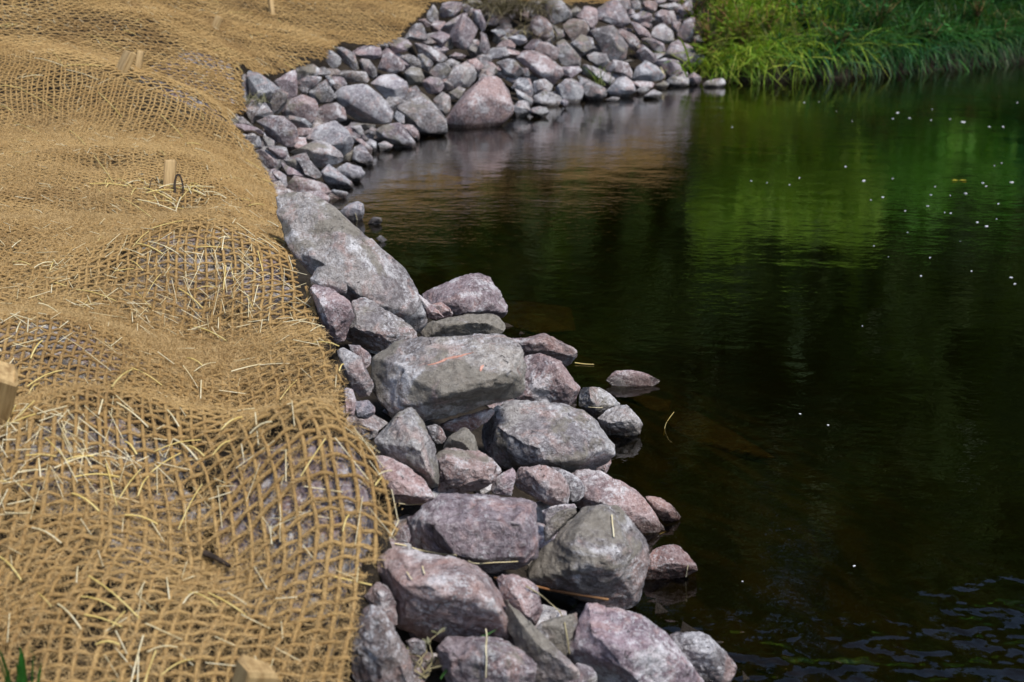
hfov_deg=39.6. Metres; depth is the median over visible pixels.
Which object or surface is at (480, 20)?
rock
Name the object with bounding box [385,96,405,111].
rock
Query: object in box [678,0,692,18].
rock
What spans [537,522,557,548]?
rock
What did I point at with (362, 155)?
rock
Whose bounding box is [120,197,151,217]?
straw piece
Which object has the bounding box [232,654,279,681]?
wooden stake
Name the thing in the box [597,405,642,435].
rock
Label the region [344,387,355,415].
rock
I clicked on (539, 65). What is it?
rock
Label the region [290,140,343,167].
rock
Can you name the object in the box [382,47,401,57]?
rock
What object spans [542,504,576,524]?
rock
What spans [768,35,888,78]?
grass tuft
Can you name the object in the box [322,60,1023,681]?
river water
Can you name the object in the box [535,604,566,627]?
rock
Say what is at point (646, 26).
rock
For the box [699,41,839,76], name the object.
grass tuft
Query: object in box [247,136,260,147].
rock
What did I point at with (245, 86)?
boulder
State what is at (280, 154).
rock
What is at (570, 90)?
rock
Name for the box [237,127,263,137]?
rock
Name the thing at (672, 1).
rock
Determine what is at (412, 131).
rock
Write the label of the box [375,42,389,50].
rock
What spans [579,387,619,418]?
rock
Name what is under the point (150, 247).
straw piece
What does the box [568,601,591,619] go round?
rock
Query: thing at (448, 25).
rock
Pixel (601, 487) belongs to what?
rock
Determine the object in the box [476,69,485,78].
rock
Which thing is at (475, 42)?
rock
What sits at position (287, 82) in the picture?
rock
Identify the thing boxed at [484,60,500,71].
rock
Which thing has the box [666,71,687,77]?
rock
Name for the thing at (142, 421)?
straw piece
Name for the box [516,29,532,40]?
rock
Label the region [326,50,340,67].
rock
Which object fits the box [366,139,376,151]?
rock
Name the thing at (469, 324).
rock
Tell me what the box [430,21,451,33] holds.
rock
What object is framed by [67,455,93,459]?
straw piece
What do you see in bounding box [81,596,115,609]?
straw piece
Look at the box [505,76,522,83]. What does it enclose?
rock
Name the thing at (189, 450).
straw piece
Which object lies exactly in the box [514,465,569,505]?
rock
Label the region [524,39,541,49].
rock
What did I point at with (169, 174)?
wooden stake
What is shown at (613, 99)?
rock
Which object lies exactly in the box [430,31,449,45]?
rock
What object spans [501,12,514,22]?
rock
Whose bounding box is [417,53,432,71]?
rock
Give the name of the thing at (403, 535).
rock
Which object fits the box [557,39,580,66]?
rock
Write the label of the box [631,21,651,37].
rock
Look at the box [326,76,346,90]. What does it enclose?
rock
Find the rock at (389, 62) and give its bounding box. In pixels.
[378,52,404,73]
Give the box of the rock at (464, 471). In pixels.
[436,448,501,492]
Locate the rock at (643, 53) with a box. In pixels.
[635,45,656,63]
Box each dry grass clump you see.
[236,88,287,105]
[421,0,602,23]
[485,16,570,41]
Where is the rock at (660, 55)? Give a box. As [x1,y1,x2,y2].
[654,53,664,64]
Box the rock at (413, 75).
[404,66,423,85]
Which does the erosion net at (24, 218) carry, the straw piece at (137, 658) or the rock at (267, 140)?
the straw piece at (137, 658)
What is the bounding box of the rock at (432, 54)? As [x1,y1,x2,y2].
[414,43,446,62]
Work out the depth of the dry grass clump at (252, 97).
8.20 m
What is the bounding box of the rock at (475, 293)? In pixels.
[422,273,507,318]
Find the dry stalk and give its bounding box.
[526,585,569,653]
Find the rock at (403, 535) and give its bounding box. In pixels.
[394,524,410,542]
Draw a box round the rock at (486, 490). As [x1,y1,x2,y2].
[475,484,491,494]
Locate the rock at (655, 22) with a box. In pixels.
[649,17,661,27]
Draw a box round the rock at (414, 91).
[403,86,422,100]
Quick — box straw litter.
[0,0,398,681]
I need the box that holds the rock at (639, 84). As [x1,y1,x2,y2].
[633,81,654,89]
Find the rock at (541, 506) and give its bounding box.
[535,501,550,523]
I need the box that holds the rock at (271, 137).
[264,130,278,145]
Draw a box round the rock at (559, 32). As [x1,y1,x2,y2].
[553,26,563,39]
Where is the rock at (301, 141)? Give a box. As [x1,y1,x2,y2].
[286,137,306,151]
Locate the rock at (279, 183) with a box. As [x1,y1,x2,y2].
[269,180,285,187]
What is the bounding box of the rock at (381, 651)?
[351,604,413,681]
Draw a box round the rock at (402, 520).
[394,515,412,527]
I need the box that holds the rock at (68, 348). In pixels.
[0,319,110,389]
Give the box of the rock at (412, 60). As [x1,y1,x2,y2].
[399,54,420,66]
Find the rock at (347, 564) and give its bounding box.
[216,531,351,656]
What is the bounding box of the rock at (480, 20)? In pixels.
[472,9,485,31]
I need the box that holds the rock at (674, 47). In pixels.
[663,40,703,68]
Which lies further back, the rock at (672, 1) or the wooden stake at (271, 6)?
the rock at (672, 1)
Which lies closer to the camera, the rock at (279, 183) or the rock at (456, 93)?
the rock at (279, 183)
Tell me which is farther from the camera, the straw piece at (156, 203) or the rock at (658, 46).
the rock at (658, 46)
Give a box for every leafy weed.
[677,0,707,23]
[690,9,733,50]
[692,39,718,72]
[706,0,743,37]
[712,0,771,50]
[757,0,788,39]
[781,0,820,38]
[821,21,857,57]
[862,0,900,32]
[919,14,951,49]
[966,0,993,27]
[993,20,1011,50]
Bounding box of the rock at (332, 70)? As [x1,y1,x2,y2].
[324,68,339,77]
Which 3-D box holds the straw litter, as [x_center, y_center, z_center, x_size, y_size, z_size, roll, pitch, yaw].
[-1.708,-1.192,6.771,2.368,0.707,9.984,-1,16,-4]
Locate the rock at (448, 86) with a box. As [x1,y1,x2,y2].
[441,78,456,90]
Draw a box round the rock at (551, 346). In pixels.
[512,333,576,366]
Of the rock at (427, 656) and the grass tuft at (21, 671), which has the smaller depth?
the grass tuft at (21, 671)
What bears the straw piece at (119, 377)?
on the erosion net at (24, 218)
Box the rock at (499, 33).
[491,29,505,39]
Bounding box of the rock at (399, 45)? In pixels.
[388,37,411,52]
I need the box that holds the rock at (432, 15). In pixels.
[426,4,438,21]
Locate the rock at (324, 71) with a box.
[318,67,330,75]
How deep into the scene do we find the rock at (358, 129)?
8.94 m
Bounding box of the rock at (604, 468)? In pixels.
[595,460,610,473]
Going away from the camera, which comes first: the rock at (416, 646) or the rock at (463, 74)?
the rock at (416, 646)
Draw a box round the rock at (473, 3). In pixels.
[463,0,481,8]
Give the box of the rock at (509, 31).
[504,29,517,35]
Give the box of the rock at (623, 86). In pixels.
[607,76,635,96]
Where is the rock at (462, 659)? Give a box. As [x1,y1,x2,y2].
[436,636,536,681]
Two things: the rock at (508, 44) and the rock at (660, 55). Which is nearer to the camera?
the rock at (508, 44)
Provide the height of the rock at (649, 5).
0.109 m
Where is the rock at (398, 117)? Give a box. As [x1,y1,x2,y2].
[393,111,404,122]
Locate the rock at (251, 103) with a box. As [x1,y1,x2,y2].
[239,100,260,112]
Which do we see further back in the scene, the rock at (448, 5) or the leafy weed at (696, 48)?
the leafy weed at (696, 48)
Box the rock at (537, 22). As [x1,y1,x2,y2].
[529,15,553,39]
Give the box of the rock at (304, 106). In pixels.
[281,94,318,122]
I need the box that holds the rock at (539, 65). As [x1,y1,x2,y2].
[516,50,563,84]
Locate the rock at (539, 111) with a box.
[529,106,548,116]
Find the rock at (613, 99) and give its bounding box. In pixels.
[605,97,619,100]
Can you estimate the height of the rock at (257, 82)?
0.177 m
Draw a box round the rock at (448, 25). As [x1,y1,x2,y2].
[441,13,467,29]
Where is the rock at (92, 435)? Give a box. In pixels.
[0,414,173,520]
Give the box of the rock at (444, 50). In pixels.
[433,45,448,54]
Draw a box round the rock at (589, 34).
[586,27,595,37]
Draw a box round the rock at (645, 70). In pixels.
[631,60,665,81]
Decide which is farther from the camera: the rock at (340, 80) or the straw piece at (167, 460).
the rock at (340, 80)
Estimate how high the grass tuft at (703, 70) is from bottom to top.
0.390 m
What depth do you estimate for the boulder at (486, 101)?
9.85 m
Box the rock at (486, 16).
[483,12,497,20]
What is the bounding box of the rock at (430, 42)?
[421,32,436,45]
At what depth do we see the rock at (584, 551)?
2.78 m
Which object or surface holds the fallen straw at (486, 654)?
on the rock at (462, 659)
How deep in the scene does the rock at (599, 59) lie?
12.00 m
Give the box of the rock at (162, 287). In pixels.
[118,265,215,333]
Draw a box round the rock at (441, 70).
[429,63,451,78]
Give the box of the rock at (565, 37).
[555,30,569,40]
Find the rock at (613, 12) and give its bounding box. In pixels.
[597,0,630,27]
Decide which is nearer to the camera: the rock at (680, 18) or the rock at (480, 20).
the rock at (480, 20)
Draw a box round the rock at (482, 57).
[476,54,491,61]
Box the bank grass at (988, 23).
[668,0,1023,85]
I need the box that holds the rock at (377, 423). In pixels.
[340,405,387,432]
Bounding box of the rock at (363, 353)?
[349,345,370,367]
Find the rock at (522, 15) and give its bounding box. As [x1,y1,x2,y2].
[515,8,528,18]
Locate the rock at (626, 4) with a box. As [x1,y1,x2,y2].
[618,0,630,10]
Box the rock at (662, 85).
[654,81,668,88]
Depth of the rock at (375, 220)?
6.68 m
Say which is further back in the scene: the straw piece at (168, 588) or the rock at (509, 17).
the rock at (509, 17)
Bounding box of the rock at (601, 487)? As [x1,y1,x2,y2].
[572,469,664,532]
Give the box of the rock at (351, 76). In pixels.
[332,70,368,82]
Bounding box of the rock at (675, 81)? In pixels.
[666,76,688,86]
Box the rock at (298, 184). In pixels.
[287,175,330,194]
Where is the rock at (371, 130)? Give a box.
[367,127,376,135]
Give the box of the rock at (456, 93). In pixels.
[447,86,464,99]
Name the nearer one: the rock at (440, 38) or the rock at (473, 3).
the rock at (440, 38)
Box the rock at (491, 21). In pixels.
[486,17,497,26]
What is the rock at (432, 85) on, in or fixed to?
on the ground at (558, 600)
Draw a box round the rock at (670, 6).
[659,3,678,9]
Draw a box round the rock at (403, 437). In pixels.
[374,407,439,487]
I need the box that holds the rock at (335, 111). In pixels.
[317,102,346,122]
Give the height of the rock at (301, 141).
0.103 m
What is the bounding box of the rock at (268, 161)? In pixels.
[256,149,277,168]
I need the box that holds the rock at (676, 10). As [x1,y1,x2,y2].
[665,2,681,14]
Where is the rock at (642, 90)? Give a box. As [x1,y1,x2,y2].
[636,86,649,93]
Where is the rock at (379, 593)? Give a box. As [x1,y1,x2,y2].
[364,582,396,626]
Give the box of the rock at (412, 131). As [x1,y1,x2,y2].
[402,124,419,140]
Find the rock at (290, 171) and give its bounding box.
[281,162,302,176]
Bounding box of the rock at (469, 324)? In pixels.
[420,313,505,336]
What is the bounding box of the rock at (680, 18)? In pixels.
[676,15,685,22]
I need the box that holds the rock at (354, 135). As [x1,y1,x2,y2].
[344,125,366,143]
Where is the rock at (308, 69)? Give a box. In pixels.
[293,64,320,80]
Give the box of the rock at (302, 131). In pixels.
[297,127,312,136]
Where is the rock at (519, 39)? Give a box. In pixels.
[507,35,526,44]
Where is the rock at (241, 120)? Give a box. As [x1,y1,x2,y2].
[237,115,252,125]
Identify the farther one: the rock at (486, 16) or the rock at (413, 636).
the rock at (486, 16)
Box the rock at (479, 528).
[407,493,538,572]
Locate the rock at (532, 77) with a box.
[523,74,539,84]
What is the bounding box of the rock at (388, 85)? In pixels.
[371,74,408,98]
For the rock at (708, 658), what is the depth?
2.59 m
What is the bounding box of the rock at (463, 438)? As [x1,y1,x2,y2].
[443,427,477,450]
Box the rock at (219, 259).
[133,227,275,320]
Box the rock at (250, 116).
[243,105,260,122]
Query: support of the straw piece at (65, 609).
on the erosion net at (24, 218)
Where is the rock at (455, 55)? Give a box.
[449,52,465,58]
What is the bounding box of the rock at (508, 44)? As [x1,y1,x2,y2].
[496,40,515,49]
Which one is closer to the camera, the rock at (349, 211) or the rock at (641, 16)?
the rock at (349, 211)
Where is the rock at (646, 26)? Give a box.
[641,22,651,29]
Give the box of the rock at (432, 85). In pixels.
[422,76,443,93]
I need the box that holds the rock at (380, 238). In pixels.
[376,235,386,241]
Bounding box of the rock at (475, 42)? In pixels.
[469,39,479,46]
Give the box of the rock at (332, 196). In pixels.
[329,190,340,199]
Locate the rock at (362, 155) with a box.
[352,144,373,165]
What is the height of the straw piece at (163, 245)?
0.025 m
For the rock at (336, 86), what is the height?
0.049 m
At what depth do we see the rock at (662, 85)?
12.21 m
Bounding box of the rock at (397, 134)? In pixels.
[376,122,415,147]
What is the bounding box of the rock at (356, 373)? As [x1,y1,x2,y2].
[337,347,373,397]
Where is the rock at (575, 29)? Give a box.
[563,19,589,40]
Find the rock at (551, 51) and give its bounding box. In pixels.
[535,42,559,59]
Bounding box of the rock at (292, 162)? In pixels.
[284,158,300,169]
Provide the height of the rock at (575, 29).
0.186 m
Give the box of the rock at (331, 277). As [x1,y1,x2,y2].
[310,265,346,293]
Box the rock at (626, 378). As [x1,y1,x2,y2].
[606,370,659,385]
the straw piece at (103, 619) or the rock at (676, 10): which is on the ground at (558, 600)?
the rock at (676, 10)
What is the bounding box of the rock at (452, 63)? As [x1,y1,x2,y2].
[443,59,459,67]
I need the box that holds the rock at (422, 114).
[396,94,447,134]
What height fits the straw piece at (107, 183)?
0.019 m
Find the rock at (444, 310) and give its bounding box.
[432,302,452,317]
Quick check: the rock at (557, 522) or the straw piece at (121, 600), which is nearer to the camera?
the straw piece at (121, 600)
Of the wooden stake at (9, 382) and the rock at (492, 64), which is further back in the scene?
the rock at (492, 64)
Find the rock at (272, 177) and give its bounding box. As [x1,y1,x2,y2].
[265,168,276,182]
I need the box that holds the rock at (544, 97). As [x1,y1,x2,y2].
[533,89,562,105]
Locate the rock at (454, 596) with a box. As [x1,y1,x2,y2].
[377,547,514,645]
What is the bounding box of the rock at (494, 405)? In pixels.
[486,398,516,407]
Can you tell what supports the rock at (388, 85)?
on the rock at (393, 102)
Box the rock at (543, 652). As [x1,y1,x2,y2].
[504,599,579,681]
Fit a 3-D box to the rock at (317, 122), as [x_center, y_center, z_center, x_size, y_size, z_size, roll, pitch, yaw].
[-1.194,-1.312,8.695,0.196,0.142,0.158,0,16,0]
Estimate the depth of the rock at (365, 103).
9.19 m
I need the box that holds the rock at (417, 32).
[405,23,427,41]
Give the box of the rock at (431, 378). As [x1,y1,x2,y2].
[371,333,526,421]
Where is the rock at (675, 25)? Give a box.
[672,21,680,31]
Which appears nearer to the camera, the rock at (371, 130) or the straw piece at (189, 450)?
the straw piece at (189, 450)
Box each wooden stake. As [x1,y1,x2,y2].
[0,361,18,447]
[109,50,135,89]
[133,50,144,86]
[162,159,176,210]
[205,15,222,47]
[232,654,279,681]
[268,0,275,32]
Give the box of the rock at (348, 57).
[336,46,358,69]
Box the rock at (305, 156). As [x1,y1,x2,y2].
[288,153,309,165]
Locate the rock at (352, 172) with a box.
[337,162,364,181]
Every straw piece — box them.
[0,556,21,580]
[5,413,35,425]
[26,370,61,386]
[26,454,55,456]
[30,340,42,358]
[32,527,61,542]
[45,437,68,462]
[54,453,97,468]
[57,603,81,628]
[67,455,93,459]
[72,492,99,511]
[75,473,119,477]
[76,289,115,300]
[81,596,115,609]
[84,614,121,627]
[88,575,139,617]
[89,183,126,186]
[95,640,119,644]
[106,463,116,505]
[111,369,132,386]
[116,402,148,426]
[118,469,140,499]
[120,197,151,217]
[124,441,136,454]
[125,514,157,524]
[130,635,143,681]
[132,368,161,385]
[136,243,163,253]
[137,476,148,496]
[138,199,176,211]
[143,187,171,200]
[144,650,156,681]
[147,645,177,651]
[148,241,178,253]
[151,453,180,472]
[154,439,200,451]
[161,658,192,675]
[166,577,169,598]
[173,438,197,459]
[178,288,202,308]
[178,484,201,529]
[186,445,204,456]
[188,591,217,605]
[193,326,226,340]
[208,592,245,615]
[212,440,229,455]
[221,416,241,429]
[231,363,260,371]
[250,421,271,433]
[285,449,285,481]
[300,438,325,475]
[333,576,371,585]
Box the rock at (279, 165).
[260,159,280,170]
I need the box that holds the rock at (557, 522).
[543,508,576,541]
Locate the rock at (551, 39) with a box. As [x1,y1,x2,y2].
[543,36,555,43]
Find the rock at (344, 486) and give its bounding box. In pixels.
[213,437,373,596]
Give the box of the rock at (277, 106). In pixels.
[270,89,288,113]
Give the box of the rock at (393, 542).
[389,538,412,548]
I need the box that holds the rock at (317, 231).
[276,192,427,332]
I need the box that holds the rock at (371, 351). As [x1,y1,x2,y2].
[352,343,379,353]
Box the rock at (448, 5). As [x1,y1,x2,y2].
[439,1,461,17]
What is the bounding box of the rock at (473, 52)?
[467,46,481,58]
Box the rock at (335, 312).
[310,285,354,343]
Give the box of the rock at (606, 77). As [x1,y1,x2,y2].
[582,64,614,84]
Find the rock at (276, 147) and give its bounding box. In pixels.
[261,145,289,166]
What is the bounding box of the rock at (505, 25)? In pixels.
[494,22,512,29]
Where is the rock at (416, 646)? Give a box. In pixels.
[406,638,425,655]
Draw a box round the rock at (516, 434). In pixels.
[482,399,614,472]
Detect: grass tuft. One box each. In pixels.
[0,647,41,681]
[440,629,496,678]
[584,63,613,85]
[643,38,783,81]
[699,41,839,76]
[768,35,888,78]
[861,27,969,72]
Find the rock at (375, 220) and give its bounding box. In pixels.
[368,217,381,223]
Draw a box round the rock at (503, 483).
[491,468,515,495]
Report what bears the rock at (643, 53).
on the ground at (558, 600)
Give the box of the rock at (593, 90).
[578,76,606,99]
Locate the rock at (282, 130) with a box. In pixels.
[257,115,298,146]
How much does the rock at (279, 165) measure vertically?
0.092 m
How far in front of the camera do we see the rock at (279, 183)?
6.90 m
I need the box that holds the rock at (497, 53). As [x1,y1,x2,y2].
[485,47,508,59]
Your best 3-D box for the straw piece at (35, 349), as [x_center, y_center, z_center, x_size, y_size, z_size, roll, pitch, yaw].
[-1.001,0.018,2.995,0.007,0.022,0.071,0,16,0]
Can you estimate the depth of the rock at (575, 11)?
13.05 m
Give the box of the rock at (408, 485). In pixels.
[374,455,434,504]
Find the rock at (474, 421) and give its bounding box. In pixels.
[440,407,494,431]
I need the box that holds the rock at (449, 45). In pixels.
[444,39,458,49]
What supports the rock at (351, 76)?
on the ground at (558, 600)
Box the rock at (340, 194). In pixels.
[331,189,347,197]
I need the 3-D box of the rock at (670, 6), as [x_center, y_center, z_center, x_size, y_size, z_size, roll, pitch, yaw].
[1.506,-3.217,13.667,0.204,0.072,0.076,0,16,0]
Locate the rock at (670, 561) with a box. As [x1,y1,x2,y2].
[646,544,697,579]
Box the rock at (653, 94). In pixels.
[643,89,661,98]
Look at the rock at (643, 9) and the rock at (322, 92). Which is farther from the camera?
the rock at (643, 9)
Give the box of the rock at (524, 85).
[511,78,532,96]
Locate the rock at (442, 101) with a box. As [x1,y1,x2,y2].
[433,91,450,115]
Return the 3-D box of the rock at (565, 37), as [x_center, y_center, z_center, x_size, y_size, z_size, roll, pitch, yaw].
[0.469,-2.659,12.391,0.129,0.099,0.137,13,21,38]
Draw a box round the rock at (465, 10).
[462,4,478,27]
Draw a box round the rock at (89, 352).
[70,334,154,399]
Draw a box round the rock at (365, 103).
[335,84,393,123]
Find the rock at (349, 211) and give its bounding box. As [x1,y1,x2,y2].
[340,201,363,219]
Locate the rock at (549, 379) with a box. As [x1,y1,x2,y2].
[517,353,579,404]
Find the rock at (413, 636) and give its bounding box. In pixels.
[409,632,421,639]
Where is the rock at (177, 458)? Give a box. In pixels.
[88,434,205,489]
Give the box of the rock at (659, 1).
[653,0,665,3]
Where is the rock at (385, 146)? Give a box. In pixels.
[378,141,392,150]
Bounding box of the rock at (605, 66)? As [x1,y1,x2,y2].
[593,61,610,72]
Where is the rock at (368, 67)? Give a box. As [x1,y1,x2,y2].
[359,59,376,78]
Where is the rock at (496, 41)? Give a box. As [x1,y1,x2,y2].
[493,33,511,44]
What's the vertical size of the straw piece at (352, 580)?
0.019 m
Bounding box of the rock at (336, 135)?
[303,121,353,155]
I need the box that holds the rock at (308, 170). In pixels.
[296,157,321,178]
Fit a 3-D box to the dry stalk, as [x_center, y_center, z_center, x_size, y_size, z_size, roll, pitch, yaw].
[0.063,0.480,2.553,0.077,0.118,0.203,0,16,0]
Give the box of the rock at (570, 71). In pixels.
[562,66,581,77]
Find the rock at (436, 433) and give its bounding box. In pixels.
[426,424,445,443]
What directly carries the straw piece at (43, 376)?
on the erosion net at (24, 218)
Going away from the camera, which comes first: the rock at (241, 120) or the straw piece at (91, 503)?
the straw piece at (91, 503)
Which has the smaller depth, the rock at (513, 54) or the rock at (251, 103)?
the rock at (251, 103)
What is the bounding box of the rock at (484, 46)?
[479,32,489,53]
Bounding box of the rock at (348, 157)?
[342,150,353,162]
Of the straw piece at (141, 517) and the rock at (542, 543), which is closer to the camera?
the straw piece at (141, 517)
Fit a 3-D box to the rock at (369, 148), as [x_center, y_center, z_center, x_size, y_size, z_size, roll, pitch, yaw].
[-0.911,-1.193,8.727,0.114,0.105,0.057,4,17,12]
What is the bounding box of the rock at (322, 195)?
[305,191,329,201]
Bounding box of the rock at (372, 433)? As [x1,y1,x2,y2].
[346,416,377,439]
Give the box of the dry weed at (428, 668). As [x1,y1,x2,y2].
[405,627,445,678]
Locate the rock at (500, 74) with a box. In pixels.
[495,66,507,77]
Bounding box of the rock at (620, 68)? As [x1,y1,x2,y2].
[606,59,632,78]
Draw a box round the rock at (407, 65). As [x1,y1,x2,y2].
[401,58,410,71]
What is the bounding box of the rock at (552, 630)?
[537,612,577,655]
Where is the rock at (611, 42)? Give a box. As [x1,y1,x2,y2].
[590,25,627,60]
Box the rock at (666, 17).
[654,9,676,24]
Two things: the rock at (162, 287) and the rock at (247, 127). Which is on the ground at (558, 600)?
the rock at (162, 287)
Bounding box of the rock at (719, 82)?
[703,78,725,86]
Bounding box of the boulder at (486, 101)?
[446,76,513,127]
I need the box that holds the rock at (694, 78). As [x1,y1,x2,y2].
[687,72,700,84]
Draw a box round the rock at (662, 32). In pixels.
[651,23,673,43]
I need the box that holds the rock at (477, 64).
[467,58,483,70]
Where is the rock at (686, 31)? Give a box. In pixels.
[677,17,695,41]
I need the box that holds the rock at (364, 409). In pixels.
[355,400,374,418]
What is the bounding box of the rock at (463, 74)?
[446,61,476,87]
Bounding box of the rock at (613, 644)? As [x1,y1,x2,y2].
[568,603,703,681]
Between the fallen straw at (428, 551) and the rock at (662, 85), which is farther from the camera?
the rock at (662, 85)
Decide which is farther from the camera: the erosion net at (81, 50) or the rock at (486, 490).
the erosion net at (81, 50)
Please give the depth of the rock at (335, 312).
3.60 m
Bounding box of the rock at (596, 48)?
[586,44,601,53]
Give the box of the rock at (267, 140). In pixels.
[262,135,274,145]
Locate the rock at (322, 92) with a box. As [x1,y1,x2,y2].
[307,80,336,104]
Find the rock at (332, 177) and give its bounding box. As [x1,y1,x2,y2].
[320,164,353,188]
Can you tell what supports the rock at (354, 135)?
on the ground at (558, 600)
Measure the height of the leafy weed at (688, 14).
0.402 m
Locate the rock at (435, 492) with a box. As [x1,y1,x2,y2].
[432,488,449,496]
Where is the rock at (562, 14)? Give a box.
[543,0,571,24]
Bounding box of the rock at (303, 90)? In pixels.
[298,86,308,93]
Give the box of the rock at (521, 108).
[514,100,529,116]
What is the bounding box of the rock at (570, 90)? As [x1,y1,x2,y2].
[555,78,583,102]
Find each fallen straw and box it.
[395,543,456,555]
[467,560,517,563]
[485,629,486,677]
[493,577,608,600]
[611,514,614,536]
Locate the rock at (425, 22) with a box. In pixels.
[418,18,433,27]
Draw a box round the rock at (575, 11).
[570,6,580,18]
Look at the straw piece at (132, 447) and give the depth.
2.56 m
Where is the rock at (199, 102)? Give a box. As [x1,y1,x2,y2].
[163,87,237,124]
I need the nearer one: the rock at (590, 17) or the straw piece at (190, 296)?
the straw piece at (190, 296)
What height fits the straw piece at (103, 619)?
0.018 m
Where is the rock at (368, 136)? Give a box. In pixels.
[364,130,373,140]
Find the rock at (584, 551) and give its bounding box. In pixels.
[525,504,649,609]
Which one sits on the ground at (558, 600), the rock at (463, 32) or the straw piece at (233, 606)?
the rock at (463, 32)
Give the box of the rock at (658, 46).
[640,38,664,52]
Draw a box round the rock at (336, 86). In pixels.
[333,83,342,89]
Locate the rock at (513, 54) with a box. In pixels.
[504,49,519,58]
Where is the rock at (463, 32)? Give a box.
[450,14,477,49]
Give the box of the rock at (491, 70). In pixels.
[482,65,496,75]
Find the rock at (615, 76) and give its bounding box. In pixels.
[607,72,618,79]
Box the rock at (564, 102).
[560,99,568,107]
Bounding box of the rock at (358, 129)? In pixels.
[351,125,364,134]
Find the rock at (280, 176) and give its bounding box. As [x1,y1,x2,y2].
[272,171,286,186]
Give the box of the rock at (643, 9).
[640,7,653,13]
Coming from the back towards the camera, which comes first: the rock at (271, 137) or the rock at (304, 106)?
the rock at (304, 106)
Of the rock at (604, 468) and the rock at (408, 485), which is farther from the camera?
the rock at (604, 468)
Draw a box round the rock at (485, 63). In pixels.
[481,60,490,65]
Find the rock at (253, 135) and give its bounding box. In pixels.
[242,133,266,151]
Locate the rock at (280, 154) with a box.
[266,148,287,159]
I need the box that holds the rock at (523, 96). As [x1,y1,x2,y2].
[515,89,532,107]
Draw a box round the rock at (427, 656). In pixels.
[408,649,437,681]
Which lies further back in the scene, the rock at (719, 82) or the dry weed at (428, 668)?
the rock at (719, 82)
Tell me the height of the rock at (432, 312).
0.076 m
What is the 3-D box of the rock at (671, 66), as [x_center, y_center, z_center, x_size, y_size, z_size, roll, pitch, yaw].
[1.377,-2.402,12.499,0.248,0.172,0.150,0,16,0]
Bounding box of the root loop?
[173,174,183,194]
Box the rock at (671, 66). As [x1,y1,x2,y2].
[655,58,682,76]
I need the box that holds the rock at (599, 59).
[587,52,609,66]
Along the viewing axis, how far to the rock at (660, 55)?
12.69 m
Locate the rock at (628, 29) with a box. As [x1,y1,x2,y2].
[619,27,632,31]
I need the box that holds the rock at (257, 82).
[247,71,279,101]
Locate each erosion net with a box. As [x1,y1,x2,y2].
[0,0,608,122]
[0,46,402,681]
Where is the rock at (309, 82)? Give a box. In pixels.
[297,75,321,89]
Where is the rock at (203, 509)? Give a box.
[69,488,219,586]
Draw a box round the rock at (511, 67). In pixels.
[496,58,525,77]
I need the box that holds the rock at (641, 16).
[630,11,651,22]
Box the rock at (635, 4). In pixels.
[631,0,640,9]
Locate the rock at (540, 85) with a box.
[533,79,552,94]
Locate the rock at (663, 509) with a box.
[646,496,680,520]
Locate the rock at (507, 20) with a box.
[495,15,509,25]
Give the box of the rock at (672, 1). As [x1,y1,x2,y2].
[666,0,685,2]
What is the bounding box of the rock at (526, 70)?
[521,67,529,75]
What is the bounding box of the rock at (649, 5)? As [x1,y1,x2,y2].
[642,0,657,10]
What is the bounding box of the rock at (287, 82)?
[274,70,297,99]
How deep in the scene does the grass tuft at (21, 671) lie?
2.09 m
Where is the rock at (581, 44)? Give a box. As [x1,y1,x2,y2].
[570,34,593,54]
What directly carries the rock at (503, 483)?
on the ground at (558, 600)
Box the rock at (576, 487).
[552,467,584,501]
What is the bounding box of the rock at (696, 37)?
[692,35,702,42]
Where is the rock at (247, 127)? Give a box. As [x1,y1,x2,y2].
[233,123,263,134]
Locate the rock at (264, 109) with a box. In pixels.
[255,102,273,116]
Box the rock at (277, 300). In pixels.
[214,258,292,320]
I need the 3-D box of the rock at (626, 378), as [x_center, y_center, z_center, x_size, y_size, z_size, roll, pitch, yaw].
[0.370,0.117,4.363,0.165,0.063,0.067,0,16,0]
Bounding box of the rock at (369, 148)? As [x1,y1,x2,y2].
[355,138,372,153]
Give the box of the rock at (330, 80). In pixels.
[325,76,334,85]
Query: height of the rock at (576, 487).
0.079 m
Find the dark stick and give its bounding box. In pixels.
[202,550,230,567]
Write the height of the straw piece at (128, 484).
0.025 m
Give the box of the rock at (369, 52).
[352,45,381,59]
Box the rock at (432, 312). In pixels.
[419,295,443,319]
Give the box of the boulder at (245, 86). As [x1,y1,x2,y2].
[140,51,252,124]
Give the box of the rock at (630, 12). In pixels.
[627,9,634,17]
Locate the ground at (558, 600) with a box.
[0,0,1023,681]
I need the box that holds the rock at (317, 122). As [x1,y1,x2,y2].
[311,117,324,127]
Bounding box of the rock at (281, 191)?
[272,186,294,195]
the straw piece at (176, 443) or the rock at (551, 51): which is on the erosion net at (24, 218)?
the straw piece at (176, 443)
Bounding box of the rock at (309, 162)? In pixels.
[293,161,319,179]
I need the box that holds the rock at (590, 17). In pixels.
[577,6,597,29]
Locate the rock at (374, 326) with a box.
[346,297,417,350]
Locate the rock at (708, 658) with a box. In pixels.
[669,631,736,681]
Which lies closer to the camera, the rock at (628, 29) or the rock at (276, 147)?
the rock at (276, 147)
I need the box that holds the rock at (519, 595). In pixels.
[496,574,542,625]
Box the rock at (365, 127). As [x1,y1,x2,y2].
[348,122,374,130]
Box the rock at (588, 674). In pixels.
[564,663,596,681]
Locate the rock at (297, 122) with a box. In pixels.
[286,115,311,127]
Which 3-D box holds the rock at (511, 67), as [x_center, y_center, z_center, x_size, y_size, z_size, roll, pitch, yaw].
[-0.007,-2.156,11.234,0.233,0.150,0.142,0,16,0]
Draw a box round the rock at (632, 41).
[618,29,639,49]
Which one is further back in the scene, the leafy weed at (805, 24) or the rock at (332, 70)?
the leafy weed at (805, 24)

